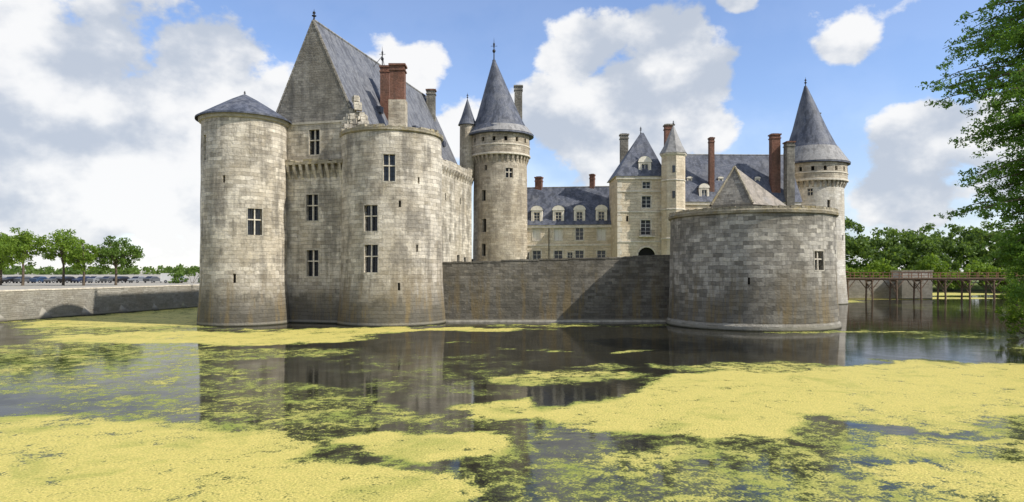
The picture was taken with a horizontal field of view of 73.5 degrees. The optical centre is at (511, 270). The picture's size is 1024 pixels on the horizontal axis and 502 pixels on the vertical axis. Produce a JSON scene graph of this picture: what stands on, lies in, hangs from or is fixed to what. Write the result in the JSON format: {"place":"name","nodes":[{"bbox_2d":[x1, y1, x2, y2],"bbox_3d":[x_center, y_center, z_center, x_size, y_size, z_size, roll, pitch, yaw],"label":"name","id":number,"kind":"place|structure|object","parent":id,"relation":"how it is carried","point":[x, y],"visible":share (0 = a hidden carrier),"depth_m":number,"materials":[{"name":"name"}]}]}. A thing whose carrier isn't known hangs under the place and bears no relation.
{"place":"outdoors","nodes":[
{"label":"outdoors","id":0,"kind":"place"},
{"bbox_2d":[0,271,1003,321],"bbox_3d":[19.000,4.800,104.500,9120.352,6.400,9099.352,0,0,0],"label":"ground","id":1,"kind":"structure","parent":0,"point":[44,314],"depth_m":144.96,"materials":[{"name":"green plant"}]},
{"bbox_2d":[0,232,18,284],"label":"plane tree","id":2,"kind":"object","parent":1,"relation":"on","point":[3,265],"visible":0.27,"depth_m":129.69,"materials":[{"name":"green plant"}]},
{"bbox_2d":[2,276,20,282],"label":"parked car","id":3,"kind":"object","parent":1,"relation":"on","point":[9,279],"visible":0.64,"depth_m":147.81,"materials":[{"name":"black paint"}]},
{"bbox_2d":[13,276,35,282],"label":"parked car","id":4,"kind":"object","parent":1,"relation":"on","point":[19,278],"visible":0.56,"depth_m":148.24,"materials":[{"name":"grey paint"}]},
{"bbox_2d":[0,227,54,285],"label":"plane tree","id":5,"kind":"object","parent":1,"relation":"on","point":[25,241],"visible":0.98,"depth_m":122.72,"materials":[{"name":"green plant"}]},
{"bbox_2d":[29,276,50,282],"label":"parked car","id":6,"kind":"object","parent":1,"relation":"on","point":[38,279],"visible":0.75,"depth_m":148.60,"materials":[{"name":"blue paint"}]},
{"bbox_2d":[43,276,61,282],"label":"parked car","id":7,"kind":"object","parent":1,"relation":"on","point":[53,279],"visible":0.71,"depth_m":149.54,"materials":[{"name":"grey paint"}]},
{"bbox_2d":[37,229,90,284],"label":"plane tree","id":8,"kind":"object","parent":1,"relation":"on","point":[63,243],"visible":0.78,"depth_m":124.63,"materials":[{"name":"green plant"}]},
{"bbox_2d":[57,276,78,282],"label":"parked car","id":9,"kind":"object","parent":1,"relation":"on","point":[68,279],"visible":0.69,"depth_m":150.05,"materials":[{"name":"black paint"}]},
{"bbox_2d":[71,276,91,282],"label":"parked car","id":10,"kind":"object","parent":1,"relation":"on","point":[79,278],"visible":0.62,"depth_m":150.63,"materials":[{"name":"blue paint"}]},
{"bbox_2d":[64,239,99,285],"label":"plane tree","id":11,"kind":"object","parent":1,"relation":"on","point":[83,258],"visible":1,"depth_m":123.41,"materials":[{"name":"green plant"}]},
{"bbox_2d":[86,276,105,282],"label":"parked car","id":12,"kind":"object","parent":1,"relation":"on","point":[95,279],"visible":0.73,"depth_m":150.94,"materials":[{"name":"silver paint"}]},
{"bbox_2d":[0,286,198,320],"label":"quay wall","id":13,"kind":"structure","parent":1,"relation":"on","point":[20,305],"depth_m":93.32,"materials":[{"name":"stone"}]},
{"bbox_2d":[0,284,198,291],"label":"wall coping","id":14,"kind":"object","parent":13,"relation":"on","point":[94,287],"depth_m":93.41,"materials":[{"name":"stone"}]},
{"bbox_2d":[2,264,199,274],"bbox_3d":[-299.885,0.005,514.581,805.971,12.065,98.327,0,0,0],"label":"horizon tree line","id":15,"kind":"object","parent":1,"relation":"on","point":[48,270],"visible":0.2,"depth_m":490.78,"materials":[{"name":"green plant"}]},
{"bbox_2d":[100,276,118,282],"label":"parked car","id":16,"kind":"object","parent":1,"relation":"on","point":[109,279],"visible":0.84,"depth_m":151.59,"materials":[{"name":"grey paint"}]},
{"bbox_2d":[92,235,144,284],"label":"plane tree","id":17,"kind":"object","parent":1,"relation":"on","point":[114,253],"visible":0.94,"depth_m":127.72,"materials":[{"name":"green plant"}]},
{"bbox_2d":[113,276,132,282],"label":"parked car","id":18,"kind":"object","parent":1,"relation":"on","point":[122,278],"visible":0.77,"depth_m":152.44,"materials":[{"name":"black paint"}]},
{"bbox_2d":[127,276,144,282],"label":"parked car","id":19,"kind":"object","parent":1,"relation":"on","point":[137,279],"visible":0.81,"depth_m":153.26,"materials":[{"name":"silver paint"}]},
{"bbox_2d":[143,276,161,282],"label":"parked car","id":20,"kind":"object","parent":1,"relation":"on","point":[152,279],"visible":0.88,"depth_m":153.60,"materials":[{"name":"grey paint"}]},
{"bbox_2d":[160,273,184,282],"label":"delivery van","id":21,"kind":"object","parent":1,"relation":"on","point":[164,277],"visible":0.66,"depth_m":150.97,"materials":[{"name":"white paint"}]},
{"bbox_2d":[167,266,199,282],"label":"round shrub","id":22,"kind":"object","parent":1,"relation":"on","point":[179,274],"visible":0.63,"depth_m":148.45,"materials":[{"name":"green plant"}]},
{"bbox_2d":[458,43,533,260],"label":"pointed round tower","id":23,"kind":"structure","parent":1,"relation":"on","point":[496,136],"depth_m":114.34,"materials":[{"name":"stone"}]},
{"bbox_2d":[483,136,516,255],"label":"window dark","id":24,"kind":"structure","parent":23,"relation":"in","point":[505,138],"depth_m":114.65,"materials":[{"name":"black glass"}]},
{"bbox_2d":[506,168,511,177],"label":"window glass","id":25,"kind":"structure","parent":23,"relation":"in","point":[510,174],"depth_m":114.26,"materials":[{"name":"black glass"}]},
{"bbox_2d":[527,174,610,259],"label":"castle wing","id":26,"kind":"structure","parent":1,"relation":"on","point":[570,222],"depth_m":117.46,"materials":[{"name":"beige stone"}]},
{"bbox_2d":[528,212,604,259],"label":"window glass","id":27,"kind":"structure","parent":26,"relation":"in","point":[536,254],"depth_m":117.08,"materials":[{"name":"black glass"}]},
{"bbox_2d":[528,212,605,257],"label":"window frames","id":28,"kind":"structure","parent":26,"relation":"in","point":[558,215],"depth_m":116.97,"materials":[{"name":"wood"}]},
{"bbox_2d":[607,121,686,256],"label":"gate pavilion","id":29,"kind":"structure","parent":1,"relation":"on","point":[646,192],"depth_m":110.05,"materials":[{"name":"beige stone"}]},
{"bbox_2d":[626,216,654,255],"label":"window dark","id":30,"kind":"structure","parent":29,"relation":"in","point":[645,251],"depth_m":110.45,"materials":[{"name":"black"}]},
{"bbox_2d":[641,165,649,234],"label":"window glass","id":31,"kind":"structure","parent":29,"relation":"in","point":[645,200],"depth_m":110.45,"materials":[{"name":"black glass"}]},
{"bbox_2d":[641,164,650,234],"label":"window frames","id":32,"kind":"structure","parent":29,"relation":"in","point":[645,227],"depth_m":110.34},
{"bbox_2d":[672,165,674,197],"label":"turret windows","id":33,"kind":"structure","parent":29,"relation":"in","point":[673,166],"depth_m":107.36,"materials":[{"name":"grey glass"}]},
{"bbox_2d":[685,133,801,209],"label":"castle wing","id":34,"kind":"structure","parent":1,"relation":"on","point":[772,172],"depth_m":118.95,"materials":[{"name":"grey stone"}]},
{"bbox_2d":[666,205,841,331],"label":"round bastion","id":35,"kind":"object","parent":1,"relation":"on","point":[768,268],"visible":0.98,"depth_m":68.99,"materials":[{"name":"stone"}]},
{"bbox_2d":[711,203,772,207],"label":"walls","id":36,"kind":"structure","parent":35,"relation":"on","point":[729,205],"depth_m":77.64,"materials":[{"name":"grey stone"}]},
{"bbox_2d":[710,166,753,204],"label":"gable coping","id":37,"kind":"object","parent":36,"relation":"on","point":[741,180],"visible":1,"depth_m":79.22,"materials":[{"name":"beige stone"}]},
{"bbox_2d":[713,169,750,204],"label":"gable","id":38,"kind":"structure","parent":36,"relation":"on","point":[733,191],"depth_m":78.63,"materials":[{"name":"grey stone"}]},
{"bbox_2d":[709,168,785,206],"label":"tiled roof","id":39,"kind":"structure","parent":36,"relation":"on","point":[759,194],"depth_m":78.69,"materials":[{"name":"tile"}]},
{"bbox_2d":[815,251,818,269],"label":"window glass","id":40,"kind":"structure","parent":35,"relation":"in","point":[815,251],"depth_m":69.68,"materials":[{"name":"grey glass"}]},
{"bbox_2d":[789,77,850,304],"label":"pointed round tower","id":41,"kind":"structure","parent":1,"relation":"on","point":[822,162],"depth_m":123.54,"materials":[{"name":"beige stone"}]},
{"bbox_2d":[800,166,828,206],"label":"window dark","id":42,"kind":"structure","parent":41,"relation":"in","point":[812,167],"depth_m":123.21,"materials":[{"name":"black glass"}]},
{"bbox_2d":[845,216,1023,288],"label":"distant woodland","id":43,"kind":"object","parent":1,"relation":"on","point":[910,249],"visible":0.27,"depth_m":220.04,"materials":[{"name":"green plant"}]},
{"bbox_2d":[915,0,1023,303],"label":"bald cypress tree","id":44,"kind":"object","parent":1,"relation":"on","point":[1012,254],"visible":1,"depth_m":47.64,"materials":[{"name":"green plant"}]},
{"bbox_2d":[994,240,1023,328],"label":"willow shrub","id":45,"kind":"object","parent":1,"relation":"on","point":[1013,311],"visible":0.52,"depth_m":65.37,"materials":[{"name":"green plant"}]},
{"bbox_2d":[998,300,1023,333],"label":"willow shrub","id":46,"kind":"object","parent":1,"relation":"on","point":[1015,329],"visible":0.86,"depth_m":63.62,"materials":[{"name":"green plant"}]},
{"bbox_2d":[0,291,1023,501],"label":"water","id":47,"kind":"structure","parent":0,"point":[895,400],"depth_m":29.48,"materials":[{"name":"green liquid"}]},
{"bbox_2d":[195,11,473,326],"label":"castle keep","id":48,"kind":"structure","parent":47,"relation":"in","point":[336,187],"depth_m":76.35,"materials":[{"name":"stone"}]},
{"bbox_2d":[248,130,394,275],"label":"window glass","id":49,"kind":"structure","parent":48,"relation":"in","point":[392,157],"depth_m":75.32,"materials":[{"name":"black glass"}]},
{"bbox_2d":[234,201,457,289],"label":"window dark","id":50,"kind":"structure","parent":48,"relation":"in","point":[399,201],"depth_m":74.81,"materials":[{"name":"black"}]},
{"bbox_2d":[446,320,665,321],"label":"plinth","id":51,"kind":"structure","parent":47,"relation":"in","point":[555,320],"depth_m":80.51,"materials":[{"name":"stone"}]},
{"bbox_2d":[442,256,669,319],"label":"curtain wall","id":52,"kind":"structure","parent":51,"relation":"on","point":[636,288],"depth_m":80.72,"materials":[{"name":"stone"}]},
{"bbox_2d":[442,255,669,263],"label":"wall coping","id":53,"kind":"object","parent":52,"relation":"on","point":[556,259],"depth_m":80.66,"materials":[{"name":"stone"}]},
{"bbox_2d":[846,270,933,298],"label":"stone bridge pier","id":54,"kind":"structure","parent":47,"relation":"in","point":[880,289],"depth_m":147.60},
{"bbox_2d":[846,271,1023,299],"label":"wooden footbridge","id":55,"kind":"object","parent":47,"relation":"in","point":[944,280],"visible":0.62,"depth_m":140.80,"materials":[{"name":"brown wood"}]},
{"bbox_2d":[0,0,1023,271],"label":"sky","id":56,"kind":"structure","parent":0,"point":[100,100],"materials":[{"name":"blue"}]}
]}

